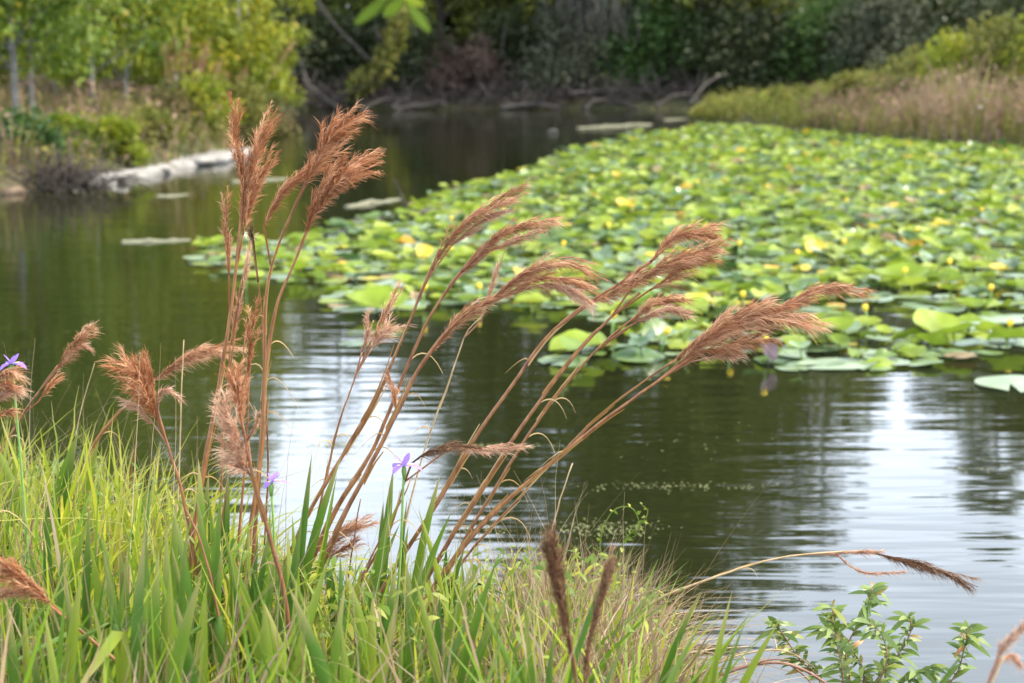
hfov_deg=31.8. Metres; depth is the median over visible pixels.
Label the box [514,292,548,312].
lily pad
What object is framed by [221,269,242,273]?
lily pad
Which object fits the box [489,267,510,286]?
lily pad
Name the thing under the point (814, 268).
lily pad
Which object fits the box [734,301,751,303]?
lily pad
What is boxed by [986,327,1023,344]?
lily pad
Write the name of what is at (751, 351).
lily pad
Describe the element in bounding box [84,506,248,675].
iris plant
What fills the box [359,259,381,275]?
lily pad
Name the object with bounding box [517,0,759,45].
dark tree
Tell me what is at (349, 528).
plume grass
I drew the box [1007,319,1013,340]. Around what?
lily flower
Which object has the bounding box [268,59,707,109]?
brushwood
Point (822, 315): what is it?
lily pad
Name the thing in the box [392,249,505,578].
plume grass
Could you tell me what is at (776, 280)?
lily pad
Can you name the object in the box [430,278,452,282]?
lily pad
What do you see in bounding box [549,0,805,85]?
dark tree
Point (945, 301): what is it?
lily pad
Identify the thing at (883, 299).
lily pad
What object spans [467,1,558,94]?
shrub
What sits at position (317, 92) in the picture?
dead limb
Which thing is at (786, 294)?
lily pad
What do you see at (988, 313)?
lily pad
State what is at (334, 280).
lily pad
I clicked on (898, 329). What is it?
lily pad
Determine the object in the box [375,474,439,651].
iris plant
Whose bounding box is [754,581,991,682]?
waterside shrub
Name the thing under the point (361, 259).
lily pad
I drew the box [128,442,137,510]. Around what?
stalk
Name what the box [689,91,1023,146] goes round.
shore grass
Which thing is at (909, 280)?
lily pad
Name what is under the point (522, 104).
driftwood
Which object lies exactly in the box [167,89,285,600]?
plume grass
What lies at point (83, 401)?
stalk
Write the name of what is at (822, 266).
lily pad
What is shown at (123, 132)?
bush
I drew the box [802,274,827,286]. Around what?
lily pad
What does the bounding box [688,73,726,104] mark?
bare branch
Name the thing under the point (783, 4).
dark tree
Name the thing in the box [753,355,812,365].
lily pad
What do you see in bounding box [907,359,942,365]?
lily pad
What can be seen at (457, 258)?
lily pad
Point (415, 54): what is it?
shrub
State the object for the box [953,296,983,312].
lily pad
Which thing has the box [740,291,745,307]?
lily flower
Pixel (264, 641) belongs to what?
iris plant
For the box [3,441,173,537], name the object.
iris plant
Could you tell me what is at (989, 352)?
lily pad
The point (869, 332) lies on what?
lily pad
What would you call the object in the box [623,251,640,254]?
lily pad
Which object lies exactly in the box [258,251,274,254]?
lily pad
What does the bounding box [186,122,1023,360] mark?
lily leaves
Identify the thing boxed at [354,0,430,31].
overhanging tree
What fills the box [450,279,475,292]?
lily pad
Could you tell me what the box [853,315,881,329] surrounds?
lily pad
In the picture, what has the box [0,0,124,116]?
young tree
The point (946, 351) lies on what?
lily pad
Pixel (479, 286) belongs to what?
lily flower
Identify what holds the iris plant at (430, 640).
on the ground at (668, 104)
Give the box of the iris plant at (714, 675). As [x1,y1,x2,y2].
[708,593,780,682]
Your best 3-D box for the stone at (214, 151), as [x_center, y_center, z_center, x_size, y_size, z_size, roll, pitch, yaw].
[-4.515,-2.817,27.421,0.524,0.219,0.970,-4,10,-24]
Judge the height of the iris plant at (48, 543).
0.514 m
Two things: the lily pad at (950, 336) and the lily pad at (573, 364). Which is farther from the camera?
the lily pad at (950, 336)
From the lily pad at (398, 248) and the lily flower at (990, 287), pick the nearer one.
the lily flower at (990, 287)
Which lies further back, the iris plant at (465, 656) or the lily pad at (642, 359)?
the lily pad at (642, 359)
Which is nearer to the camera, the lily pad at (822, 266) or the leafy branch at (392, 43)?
the lily pad at (822, 266)
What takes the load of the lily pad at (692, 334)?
on the water
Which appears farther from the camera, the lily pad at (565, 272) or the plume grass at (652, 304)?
the lily pad at (565, 272)
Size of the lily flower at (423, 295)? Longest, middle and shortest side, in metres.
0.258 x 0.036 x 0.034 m
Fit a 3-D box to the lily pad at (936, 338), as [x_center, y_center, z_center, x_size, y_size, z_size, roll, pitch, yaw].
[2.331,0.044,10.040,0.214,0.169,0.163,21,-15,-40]
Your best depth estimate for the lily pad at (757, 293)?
11.74 m
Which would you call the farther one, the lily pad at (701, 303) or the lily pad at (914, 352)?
the lily pad at (701, 303)
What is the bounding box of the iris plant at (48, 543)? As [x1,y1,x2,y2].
[0,509,65,682]
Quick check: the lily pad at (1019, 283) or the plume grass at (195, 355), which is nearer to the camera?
the plume grass at (195, 355)
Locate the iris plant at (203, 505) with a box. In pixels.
[180,459,229,616]
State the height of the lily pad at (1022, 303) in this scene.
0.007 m
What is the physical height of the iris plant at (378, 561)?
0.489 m
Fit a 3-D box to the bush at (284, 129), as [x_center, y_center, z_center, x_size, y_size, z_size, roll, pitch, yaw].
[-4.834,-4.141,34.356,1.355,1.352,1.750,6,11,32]
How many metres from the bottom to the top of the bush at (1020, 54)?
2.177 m
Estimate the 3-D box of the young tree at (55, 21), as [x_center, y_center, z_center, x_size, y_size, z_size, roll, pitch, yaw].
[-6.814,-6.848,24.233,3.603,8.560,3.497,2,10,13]
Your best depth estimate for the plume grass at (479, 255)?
4.08 m
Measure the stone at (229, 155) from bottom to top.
0.172 m
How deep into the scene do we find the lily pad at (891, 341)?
10.41 m
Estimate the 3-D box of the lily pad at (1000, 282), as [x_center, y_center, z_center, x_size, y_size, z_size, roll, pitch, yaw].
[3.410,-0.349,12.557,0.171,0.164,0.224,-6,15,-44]
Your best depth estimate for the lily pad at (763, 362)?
9.69 m
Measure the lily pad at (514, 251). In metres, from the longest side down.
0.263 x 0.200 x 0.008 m
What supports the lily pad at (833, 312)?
on the water
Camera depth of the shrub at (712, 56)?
48.70 m
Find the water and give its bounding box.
[0,108,1023,682]
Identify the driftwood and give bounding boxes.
[360,88,414,109]
[375,84,412,109]
[395,94,440,109]
[499,88,559,109]
[583,89,644,109]
[654,84,699,107]
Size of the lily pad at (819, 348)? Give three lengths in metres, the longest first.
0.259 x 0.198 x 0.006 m
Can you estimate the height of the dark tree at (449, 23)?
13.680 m
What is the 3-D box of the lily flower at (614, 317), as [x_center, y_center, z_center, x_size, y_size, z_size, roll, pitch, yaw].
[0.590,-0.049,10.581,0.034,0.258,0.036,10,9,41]
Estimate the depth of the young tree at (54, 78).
35.13 m
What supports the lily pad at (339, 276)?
on the water
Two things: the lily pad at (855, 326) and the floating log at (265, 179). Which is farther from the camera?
the floating log at (265, 179)
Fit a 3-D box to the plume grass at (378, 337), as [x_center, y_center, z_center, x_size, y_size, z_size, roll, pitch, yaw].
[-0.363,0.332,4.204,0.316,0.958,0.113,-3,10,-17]
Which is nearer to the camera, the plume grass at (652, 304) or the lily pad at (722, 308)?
the plume grass at (652, 304)
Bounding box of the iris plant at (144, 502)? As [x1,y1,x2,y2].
[122,469,193,582]
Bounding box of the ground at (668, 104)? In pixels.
[0,64,1023,682]
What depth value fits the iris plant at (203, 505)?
4.01 m
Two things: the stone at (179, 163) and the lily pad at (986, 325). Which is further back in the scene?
the stone at (179, 163)
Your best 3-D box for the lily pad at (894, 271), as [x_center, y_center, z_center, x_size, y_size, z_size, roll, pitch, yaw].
[2.737,-0.402,12.660,0.384,0.236,0.293,-4,20,-5]
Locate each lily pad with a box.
[183,255,205,257]
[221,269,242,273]
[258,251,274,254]
[266,275,296,278]
[288,260,313,277]
[318,299,350,302]
[319,278,347,283]
[323,284,348,290]
[327,275,353,277]
[333,305,374,311]
[340,286,366,301]
[340,340,373,345]
[344,269,367,272]
[345,285,408,313]
[348,259,374,261]
[355,271,385,273]
[358,276,387,279]
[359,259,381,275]
[363,308,393,310]
[372,250,399,267]
[374,281,394,284]
[389,247,411,250]
[389,262,415,272]
[392,275,417,285]
[394,305,426,309]
[406,299,430,305]
[416,244,433,264]
[429,276,452,282]
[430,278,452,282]
[434,273,451,276]
[437,300,472,304]
[445,256,458,269]
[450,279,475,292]
[452,245,475,261]
[452,293,483,303]
[470,279,500,283]
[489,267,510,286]
[491,260,518,263]
[506,249,528,253]
[506,304,536,306]
[511,287,539,303]
[513,267,537,274]
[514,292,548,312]
[534,281,555,297]
[535,270,565,277]
[538,355,587,364]
[541,304,563,307]
[549,329,603,353]
[554,265,578,276]
[554,300,580,304]
[559,362,586,366]
[560,335,595,360]
[567,310,591,314]
[568,256,588,259]
[581,351,605,354]
[582,262,605,278]
[588,315,627,321]
[588,332,616,351]
[596,306,617,313]
[609,344,666,358]
[616,356,634,361]
[619,326,642,334]
[620,357,653,361]
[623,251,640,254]
[624,292,656,307]
[628,314,664,318]
[629,329,655,345]
[642,317,679,347]
[645,285,670,298]
[646,258,668,265]
[663,352,687,354]
[668,330,689,342]
[668,339,691,350]
[670,326,679,337]
[675,322,700,335]
[679,296,708,315]
[682,328,702,338]
[683,316,708,330]
[685,292,714,314]
[690,283,719,292]
[700,322,724,328]
[705,303,728,316]
[707,281,736,295]
[709,281,738,289]
[713,295,737,310]
[717,307,737,319]
[723,289,750,300]
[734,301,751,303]
[736,279,757,287]
[736,285,762,300]
[741,348,762,352]
[744,257,774,260]
[748,276,782,293]
[750,288,766,303]
[751,331,780,337]
[752,324,784,336]
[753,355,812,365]
[757,359,788,365]
[759,329,788,335]
[760,290,790,305]
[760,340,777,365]
[760,356,789,361]
[774,271,802,274]
[774,365,808,370]
[778,351,805,357]
[781,335,813,346]
[781,349,804,353]
[782,344,802,349]
[789,328,825,344]
[790,331,808,336]
[795,290,824,303]
[798,358,876,368]
[801,306,833,311]
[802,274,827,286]
[803,345,847,351]
[807,312,829,320]
[808,316,862,343]
[808,327,840,344]
[810,267,827,269]
[811,264,830,267]
[813,361,844,365]
[815,271,842,280]
[828,310,841,315]
[829,320,859,333]
[840,286,863,297]
[845,258,870,260]
[845,269,858,272]
[852,273,872,279]
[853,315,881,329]
[855,330,881,335]
[858,362,892,369]
[860,349,876,354]
[865,269,882,285]
[866,295,887,301]
[866,335,889,340]
[866,356,896,368]
[867,266,881,269]
[867,297,892,301]
[868,275,880,278]
[868,327,903,330]
[874,262,928,289]
[877,251,900,261]
[880,337,910,344]
[885,256,909,263]
[889,295,921,297]
[891,328,921,343]
[891,358,909,364]
[892,342,917,357]
[896,276,927,294]
[897,290,931,294]
[898,299,921,302]
[900,303,935,308]
[900,345,926,359]
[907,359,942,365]
[913,308,960,345]
[915,332,947,350]
[918,351,943,356]
[923,267,939,288]
[923,272,950,290]
[932,322,974,347]
[934,306,965,311]
[935,299,958,302]
[936,280,962,289]
[937,268,964,289]
[937,283,962,299]
[939,349,970,355]
[942,333,962,344]
[944,352,976,357]
[951,338,989,345]
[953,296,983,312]
[957,316,1023,323]
[960,292,989,296]
[962,272,981,284]
[962,285,988,306]
[964,326,977,337]
[965,330,989,339]
[970,350,1003,354]
[975,320,1004,332]
[975,375,1023,391]
[976,311,1000,315]
[982,342,1011,347]
[983,298,1010,311]
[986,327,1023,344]
[987,279,1016,291]
[996,273,1023,276]
[997,249,1021,250]
[998,314,1023,317]
[1004,279,1023,291]
[1008,338,1023,345]
[1011,301,1023,304]
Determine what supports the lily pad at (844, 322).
on the water
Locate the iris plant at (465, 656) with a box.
[338,556,496,682]
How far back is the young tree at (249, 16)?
38.07 m
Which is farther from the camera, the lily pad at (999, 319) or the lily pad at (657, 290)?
the lily pad at (657, 290)
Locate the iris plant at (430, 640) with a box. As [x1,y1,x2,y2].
[397,576,526,682]
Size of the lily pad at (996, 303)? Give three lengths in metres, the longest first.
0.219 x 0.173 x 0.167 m
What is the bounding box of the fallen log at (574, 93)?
[569,66,654,96]
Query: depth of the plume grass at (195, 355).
4.55 m
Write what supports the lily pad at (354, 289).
on the water
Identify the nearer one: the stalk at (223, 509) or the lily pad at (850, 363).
the stalk at (223, 509)
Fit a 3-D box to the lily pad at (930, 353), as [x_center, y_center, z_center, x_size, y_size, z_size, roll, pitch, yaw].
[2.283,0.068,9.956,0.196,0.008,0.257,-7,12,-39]
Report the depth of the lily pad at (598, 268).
13.30 m
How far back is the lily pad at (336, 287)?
12.56 m
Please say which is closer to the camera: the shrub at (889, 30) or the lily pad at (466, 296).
the lily pad at (466, 296)
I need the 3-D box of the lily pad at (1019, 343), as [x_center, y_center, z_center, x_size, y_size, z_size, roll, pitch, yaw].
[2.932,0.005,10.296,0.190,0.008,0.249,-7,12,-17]
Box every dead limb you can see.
[296,50,341,108]
[315,0,374,62]
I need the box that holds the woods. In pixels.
[2,0,1010,80]
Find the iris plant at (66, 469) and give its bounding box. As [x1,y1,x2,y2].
[0,431,78,549]
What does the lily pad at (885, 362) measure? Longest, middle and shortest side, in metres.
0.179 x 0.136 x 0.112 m
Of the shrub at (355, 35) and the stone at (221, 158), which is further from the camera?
the shrub at (355, 35)
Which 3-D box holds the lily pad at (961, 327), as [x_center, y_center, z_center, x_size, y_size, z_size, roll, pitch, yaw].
[2.518,0.009,10.213,0.238,0.212,0.182,-8,-3,-1]
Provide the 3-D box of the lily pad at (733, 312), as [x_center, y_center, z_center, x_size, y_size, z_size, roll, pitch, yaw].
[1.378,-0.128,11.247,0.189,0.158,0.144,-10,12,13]
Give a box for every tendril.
[597,504,643,562]
[618,502,648,578]
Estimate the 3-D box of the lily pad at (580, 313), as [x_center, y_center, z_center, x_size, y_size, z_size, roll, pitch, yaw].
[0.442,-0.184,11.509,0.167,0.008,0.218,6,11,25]
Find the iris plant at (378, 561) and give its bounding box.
[299,501,450,681]
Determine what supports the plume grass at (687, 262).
on the ground at (668, 104)
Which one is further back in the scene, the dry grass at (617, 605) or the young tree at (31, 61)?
the young tree at (31, 61)
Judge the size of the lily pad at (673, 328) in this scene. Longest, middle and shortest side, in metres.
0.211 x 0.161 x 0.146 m
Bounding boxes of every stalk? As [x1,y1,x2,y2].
[75,363,94,436]
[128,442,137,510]
[176,340,183,510]
[185,509,219,616]
[220,331,246,536]
[328,479,410,660]
[346,499,360,584]
[545,463,572,592]
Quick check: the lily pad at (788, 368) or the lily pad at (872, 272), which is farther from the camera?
the lily pad at (872, 272)
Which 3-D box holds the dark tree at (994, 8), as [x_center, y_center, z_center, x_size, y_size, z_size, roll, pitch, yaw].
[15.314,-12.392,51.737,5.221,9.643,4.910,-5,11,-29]
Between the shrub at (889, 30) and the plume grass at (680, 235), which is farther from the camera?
the shrub at (889, 30)
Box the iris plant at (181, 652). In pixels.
[37,532,207,682]
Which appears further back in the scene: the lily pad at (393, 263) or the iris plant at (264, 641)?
the lily pad at (393, 263)
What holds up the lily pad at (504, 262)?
on the water
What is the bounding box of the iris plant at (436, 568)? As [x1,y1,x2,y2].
[396,510,524,632]
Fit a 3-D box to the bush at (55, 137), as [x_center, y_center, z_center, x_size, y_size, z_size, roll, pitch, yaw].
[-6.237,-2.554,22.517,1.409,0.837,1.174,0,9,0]
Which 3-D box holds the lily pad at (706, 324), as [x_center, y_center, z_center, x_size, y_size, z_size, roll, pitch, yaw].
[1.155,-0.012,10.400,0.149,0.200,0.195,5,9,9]
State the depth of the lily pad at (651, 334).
10.05 m
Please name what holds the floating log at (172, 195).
on the water
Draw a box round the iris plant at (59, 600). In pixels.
[0,513,96,682]
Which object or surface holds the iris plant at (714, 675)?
on the ground at (668, 104)
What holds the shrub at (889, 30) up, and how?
on the ground at (668, 104)
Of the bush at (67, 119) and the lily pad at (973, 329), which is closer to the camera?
the lily pad at (973, 329)
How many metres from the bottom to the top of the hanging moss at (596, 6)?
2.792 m
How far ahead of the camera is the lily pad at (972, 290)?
11.87 m
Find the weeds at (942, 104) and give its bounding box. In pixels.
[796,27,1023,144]
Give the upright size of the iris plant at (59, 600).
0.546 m
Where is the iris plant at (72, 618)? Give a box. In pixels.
[6,550,120,682]
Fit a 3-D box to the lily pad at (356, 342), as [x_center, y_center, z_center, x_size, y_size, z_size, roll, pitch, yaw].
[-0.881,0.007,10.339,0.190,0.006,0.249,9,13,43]
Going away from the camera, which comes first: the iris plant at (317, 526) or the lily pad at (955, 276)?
the iris plant at (317, 526)
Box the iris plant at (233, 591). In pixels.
[207,498,283,675]
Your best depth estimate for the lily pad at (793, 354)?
9.85 m
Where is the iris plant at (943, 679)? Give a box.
[939,645,969,682]
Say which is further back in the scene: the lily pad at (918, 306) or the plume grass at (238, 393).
the lily pad at (918, 306)
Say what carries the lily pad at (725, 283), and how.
on the water
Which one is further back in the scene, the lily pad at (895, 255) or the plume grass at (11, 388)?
the lily pad at (895, 255)
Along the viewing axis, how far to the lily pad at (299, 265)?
13.26 m
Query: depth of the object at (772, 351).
9.65 m
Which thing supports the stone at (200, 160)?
on the ground at (668, 104)
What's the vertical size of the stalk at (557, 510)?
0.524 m
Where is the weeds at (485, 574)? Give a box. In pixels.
[0,448,721,682]
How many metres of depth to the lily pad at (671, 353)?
9.99 m
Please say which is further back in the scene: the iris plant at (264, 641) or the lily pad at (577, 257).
the lily pad at (577, 257)
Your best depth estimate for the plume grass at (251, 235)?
4.14 m
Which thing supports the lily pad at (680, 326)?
on the water
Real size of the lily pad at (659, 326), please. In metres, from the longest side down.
0.238 x 0.215 x 0.182 m
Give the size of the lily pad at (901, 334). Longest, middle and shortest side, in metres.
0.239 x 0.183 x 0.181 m
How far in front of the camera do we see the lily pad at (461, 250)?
14.15 m
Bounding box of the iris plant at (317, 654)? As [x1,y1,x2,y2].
[225,543,396,682]
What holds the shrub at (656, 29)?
on the ground at (668, 104)
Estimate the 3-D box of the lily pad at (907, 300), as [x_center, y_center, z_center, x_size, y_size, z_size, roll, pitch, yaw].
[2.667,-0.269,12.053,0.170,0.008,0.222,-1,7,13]
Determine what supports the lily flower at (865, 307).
on the water
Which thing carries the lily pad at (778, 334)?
on the water
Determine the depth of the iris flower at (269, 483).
3.70 m
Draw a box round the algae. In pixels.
[280,433,1009,538]
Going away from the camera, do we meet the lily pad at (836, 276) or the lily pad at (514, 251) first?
the lily pad at (836, 276)
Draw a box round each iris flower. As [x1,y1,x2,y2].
[0,353,30,655]
[264,471,290,598]
[390,453,422,662]
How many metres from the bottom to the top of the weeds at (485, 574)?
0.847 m
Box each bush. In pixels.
[0,104,67,161]
[28,111,96,146]
[65,111,153,167]
[70,111,98,122]
[129,102,187,143]
[137,80,208,137]
[157,69,249,140]
[197,71,276,141]
[242,90,301,136]
[768,84,825,104]
[824,69,887,103]
[855,43,936,103]
[908,26,988,102]
[937,8,1023,111]
[985,14,1023,102]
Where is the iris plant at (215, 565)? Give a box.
[82,494,222,682]
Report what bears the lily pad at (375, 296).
on the water
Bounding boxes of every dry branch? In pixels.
[701,635,814,681]
[707,659,826,682]
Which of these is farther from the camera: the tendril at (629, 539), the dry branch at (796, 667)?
the tendril at (629, 539)
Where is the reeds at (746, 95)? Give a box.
[686,81,830,120]
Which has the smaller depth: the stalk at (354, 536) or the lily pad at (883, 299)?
the stalk at (354, 536)
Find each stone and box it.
[0,186,24,194]
[73,179,116,185]
[87,172,128,182]
[119,169,138,178]
[130,165,165,176]
[158,163,176,171]
[158,165,171,173]
[170,158,197,168]
[187,155,215,165]
[193,153,229,163]
[200,152,237,160]
[208,150,228,152]
[225,148,252,153]
[225,150,250,157]
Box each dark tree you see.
[233,0,378,81]
[321,0,405,63]
[351,0,516,51]
[406,0,554,71]
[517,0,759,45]
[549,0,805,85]
[615,0,832,88]
[705,0,852,76]
[826,0,957,67]
[912,0,1023,39]
[964,0,1023,23]
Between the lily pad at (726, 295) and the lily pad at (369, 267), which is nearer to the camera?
the lily pad at (726, 295)
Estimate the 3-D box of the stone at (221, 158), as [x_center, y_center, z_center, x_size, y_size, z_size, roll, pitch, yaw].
[-4.591,-2.664,26.427,0.876,0.201,0.794,-2,10,-11]
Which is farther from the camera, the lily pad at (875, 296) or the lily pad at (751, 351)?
the lily pad at (875, 296)
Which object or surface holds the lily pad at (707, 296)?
on the water
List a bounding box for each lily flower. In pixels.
[421,285,426,304]
[476,283,481,301]
[611,311,616,333]
[660,327,670,352]
[737,240,741,259]
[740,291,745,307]
[795,250,800,269]
[862,304,868,328]
[902,268,907,289]
[947,259,951,267]
[988,284,993,307]
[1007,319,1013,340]
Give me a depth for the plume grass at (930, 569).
4.46 m
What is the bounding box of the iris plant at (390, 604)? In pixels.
[285,549,429,682]
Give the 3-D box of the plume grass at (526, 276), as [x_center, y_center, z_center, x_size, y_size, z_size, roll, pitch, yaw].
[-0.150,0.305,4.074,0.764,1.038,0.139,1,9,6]
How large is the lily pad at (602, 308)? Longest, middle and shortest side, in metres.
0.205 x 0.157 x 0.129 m
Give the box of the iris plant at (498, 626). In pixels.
[419,540,536,682]
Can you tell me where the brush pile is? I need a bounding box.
[0,123,160,195]
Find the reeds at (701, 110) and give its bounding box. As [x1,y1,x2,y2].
[689,87,812,120]
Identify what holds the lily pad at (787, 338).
on the water
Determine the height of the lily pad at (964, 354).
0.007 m
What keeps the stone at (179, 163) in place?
on the ground at (668, 104)
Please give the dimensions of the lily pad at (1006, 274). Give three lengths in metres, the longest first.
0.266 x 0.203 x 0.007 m
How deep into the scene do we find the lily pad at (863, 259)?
14.22 m
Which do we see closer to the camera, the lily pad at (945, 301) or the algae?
the algae
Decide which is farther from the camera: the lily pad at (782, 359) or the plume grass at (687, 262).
the lily pad at (782, 359)
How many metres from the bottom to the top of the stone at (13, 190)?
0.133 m
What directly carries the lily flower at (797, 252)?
on the water
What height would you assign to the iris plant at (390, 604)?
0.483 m
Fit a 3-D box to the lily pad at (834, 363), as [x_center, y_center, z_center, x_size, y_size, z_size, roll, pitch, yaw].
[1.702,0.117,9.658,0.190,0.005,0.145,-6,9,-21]
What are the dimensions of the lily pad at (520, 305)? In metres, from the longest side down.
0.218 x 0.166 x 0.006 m
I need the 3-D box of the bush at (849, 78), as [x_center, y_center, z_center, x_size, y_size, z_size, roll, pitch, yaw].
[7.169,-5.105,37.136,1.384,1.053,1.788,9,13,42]
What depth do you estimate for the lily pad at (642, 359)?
9.77 m
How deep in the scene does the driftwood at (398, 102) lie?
47.91 m
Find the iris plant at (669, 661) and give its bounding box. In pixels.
[658,594,751,682]
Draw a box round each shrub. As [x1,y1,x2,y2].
[224,0,352,96]
[297,4,406,95]
[353,3,461,96]
[419,32,513,96]
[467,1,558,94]
[505,0,621,106]
[577,3,667,97]
[600,0,712,92]
[647,0,765,93]
[711,0,821,95]
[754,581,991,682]
[758,0,887,87]
[815,0,943,79]
[879,0,1010,75]
[968,0,1023,58]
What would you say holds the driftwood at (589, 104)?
on the water
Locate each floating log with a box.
[121,238,189,241]
[157,194,188,195]
[231,178,286,181]
[344,198,400,206]
[350,179,442,221]
[576,123,652,127]
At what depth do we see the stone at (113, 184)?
21.99 m
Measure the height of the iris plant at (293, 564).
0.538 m
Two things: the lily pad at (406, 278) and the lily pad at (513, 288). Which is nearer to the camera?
the lily pad at (513, 288)
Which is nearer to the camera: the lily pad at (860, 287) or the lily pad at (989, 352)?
the lily pad at (989, 352)
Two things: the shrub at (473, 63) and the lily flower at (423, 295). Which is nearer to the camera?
the lily flower at (423, 295)
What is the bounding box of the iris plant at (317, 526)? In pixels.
[243,455,340,634]
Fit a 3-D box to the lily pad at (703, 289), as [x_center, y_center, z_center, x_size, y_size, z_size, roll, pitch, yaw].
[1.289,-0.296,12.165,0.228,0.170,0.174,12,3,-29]
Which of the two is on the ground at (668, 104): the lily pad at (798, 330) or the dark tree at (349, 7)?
the dark tree at (349, 7)
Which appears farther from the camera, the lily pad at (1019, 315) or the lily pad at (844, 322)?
the lily pad at (1019, 315)
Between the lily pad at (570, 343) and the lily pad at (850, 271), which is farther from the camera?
the lily pad at (850, 271)
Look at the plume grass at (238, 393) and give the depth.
3.42 m
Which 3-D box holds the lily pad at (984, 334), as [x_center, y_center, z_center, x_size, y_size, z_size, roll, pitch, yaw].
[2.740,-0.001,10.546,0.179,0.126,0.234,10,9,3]
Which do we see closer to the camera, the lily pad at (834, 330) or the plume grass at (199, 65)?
the lily pad at (834, 330)
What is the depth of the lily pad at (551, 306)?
11.81 m
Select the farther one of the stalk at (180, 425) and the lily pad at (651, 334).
the lily pad at (651, 334)
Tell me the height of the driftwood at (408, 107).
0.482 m
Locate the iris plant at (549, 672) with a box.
[476,551,699,682]
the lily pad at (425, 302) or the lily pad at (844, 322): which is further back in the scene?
the lily pad at (425, 302)
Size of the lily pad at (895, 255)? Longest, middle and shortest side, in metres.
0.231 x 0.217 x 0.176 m
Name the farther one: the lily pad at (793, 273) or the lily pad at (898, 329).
the lily pad at (793, 273)
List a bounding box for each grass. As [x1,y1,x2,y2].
[0,320,102,468]
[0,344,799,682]
[0,362,33,535]
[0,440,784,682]
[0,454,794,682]
[0,551,140,682]
[72,337,247,508]
[95,343,211,597]
[159,27,215,83]
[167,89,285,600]
[195,232,259,552]
[200,40,296,120]
[208,358,309,658]
[222,296,281,566]
[242,98,376,566]
[242,147,387,581]
[243,224,268,605]
[273,176,533,596]
[299,278,415,532]
[305,252,613,602]
[311,214,566,567]
[312,513,379,587]
[326,438,535,657]
[354,218,730,640]
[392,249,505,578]
[392,531,932,682]
[394,280,880,649]
[396,236,737,634]
[418,321,728,620]
[427,291,698,614]
[535,514,577,682]
[580,544,622,682]
[632,548,983,623]
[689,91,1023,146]
[987,620,1023,682]
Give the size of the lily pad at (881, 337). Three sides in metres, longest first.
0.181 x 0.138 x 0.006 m
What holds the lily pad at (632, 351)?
on the water
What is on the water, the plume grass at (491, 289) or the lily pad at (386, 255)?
the lily pad at (386, 255)
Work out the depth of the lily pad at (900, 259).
13.67 m
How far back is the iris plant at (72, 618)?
3.16 m
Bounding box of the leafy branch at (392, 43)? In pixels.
[319,0,416,108]
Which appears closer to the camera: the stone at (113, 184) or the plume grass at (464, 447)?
the plume grass at (464, 447)
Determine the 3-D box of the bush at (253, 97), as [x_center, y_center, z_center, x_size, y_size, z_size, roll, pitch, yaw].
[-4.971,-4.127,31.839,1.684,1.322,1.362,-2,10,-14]
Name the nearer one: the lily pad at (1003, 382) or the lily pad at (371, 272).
the lily pad at (1003, 382)
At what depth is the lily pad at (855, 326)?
10.26 m
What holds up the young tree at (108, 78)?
on the ground at (668, 104)
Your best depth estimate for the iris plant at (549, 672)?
3.14 m
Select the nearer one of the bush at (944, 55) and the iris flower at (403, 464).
the iris flower at (403, 464)
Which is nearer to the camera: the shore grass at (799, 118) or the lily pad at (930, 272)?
the lily pad at (930, 272)
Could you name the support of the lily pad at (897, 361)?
on the water
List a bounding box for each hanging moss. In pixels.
[502,0,640,71]
[607,0,685,50]
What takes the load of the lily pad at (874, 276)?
on the water
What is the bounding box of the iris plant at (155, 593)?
[0,527,207,682]
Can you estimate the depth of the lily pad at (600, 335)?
10.12 m
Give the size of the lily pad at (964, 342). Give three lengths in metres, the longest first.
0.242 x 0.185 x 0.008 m
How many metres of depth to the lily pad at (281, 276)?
13.18 m
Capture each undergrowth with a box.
[0,72,244,190]
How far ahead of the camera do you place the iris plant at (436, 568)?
4.12 m
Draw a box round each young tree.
[0,0,118,113]
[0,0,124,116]
[0,20,45,87]
[9,7,118,95]
[21,0,180,107]
[45,0,204,100]
[76,0,184,95]
[118,0,248,89]
[128,0,284,87]
[159,0,298,95]
[213,0,316,108]
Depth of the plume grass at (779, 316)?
3.99 m
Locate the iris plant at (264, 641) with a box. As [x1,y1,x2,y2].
[80,556,329,682]
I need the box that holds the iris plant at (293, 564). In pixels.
[244,515,301,682]

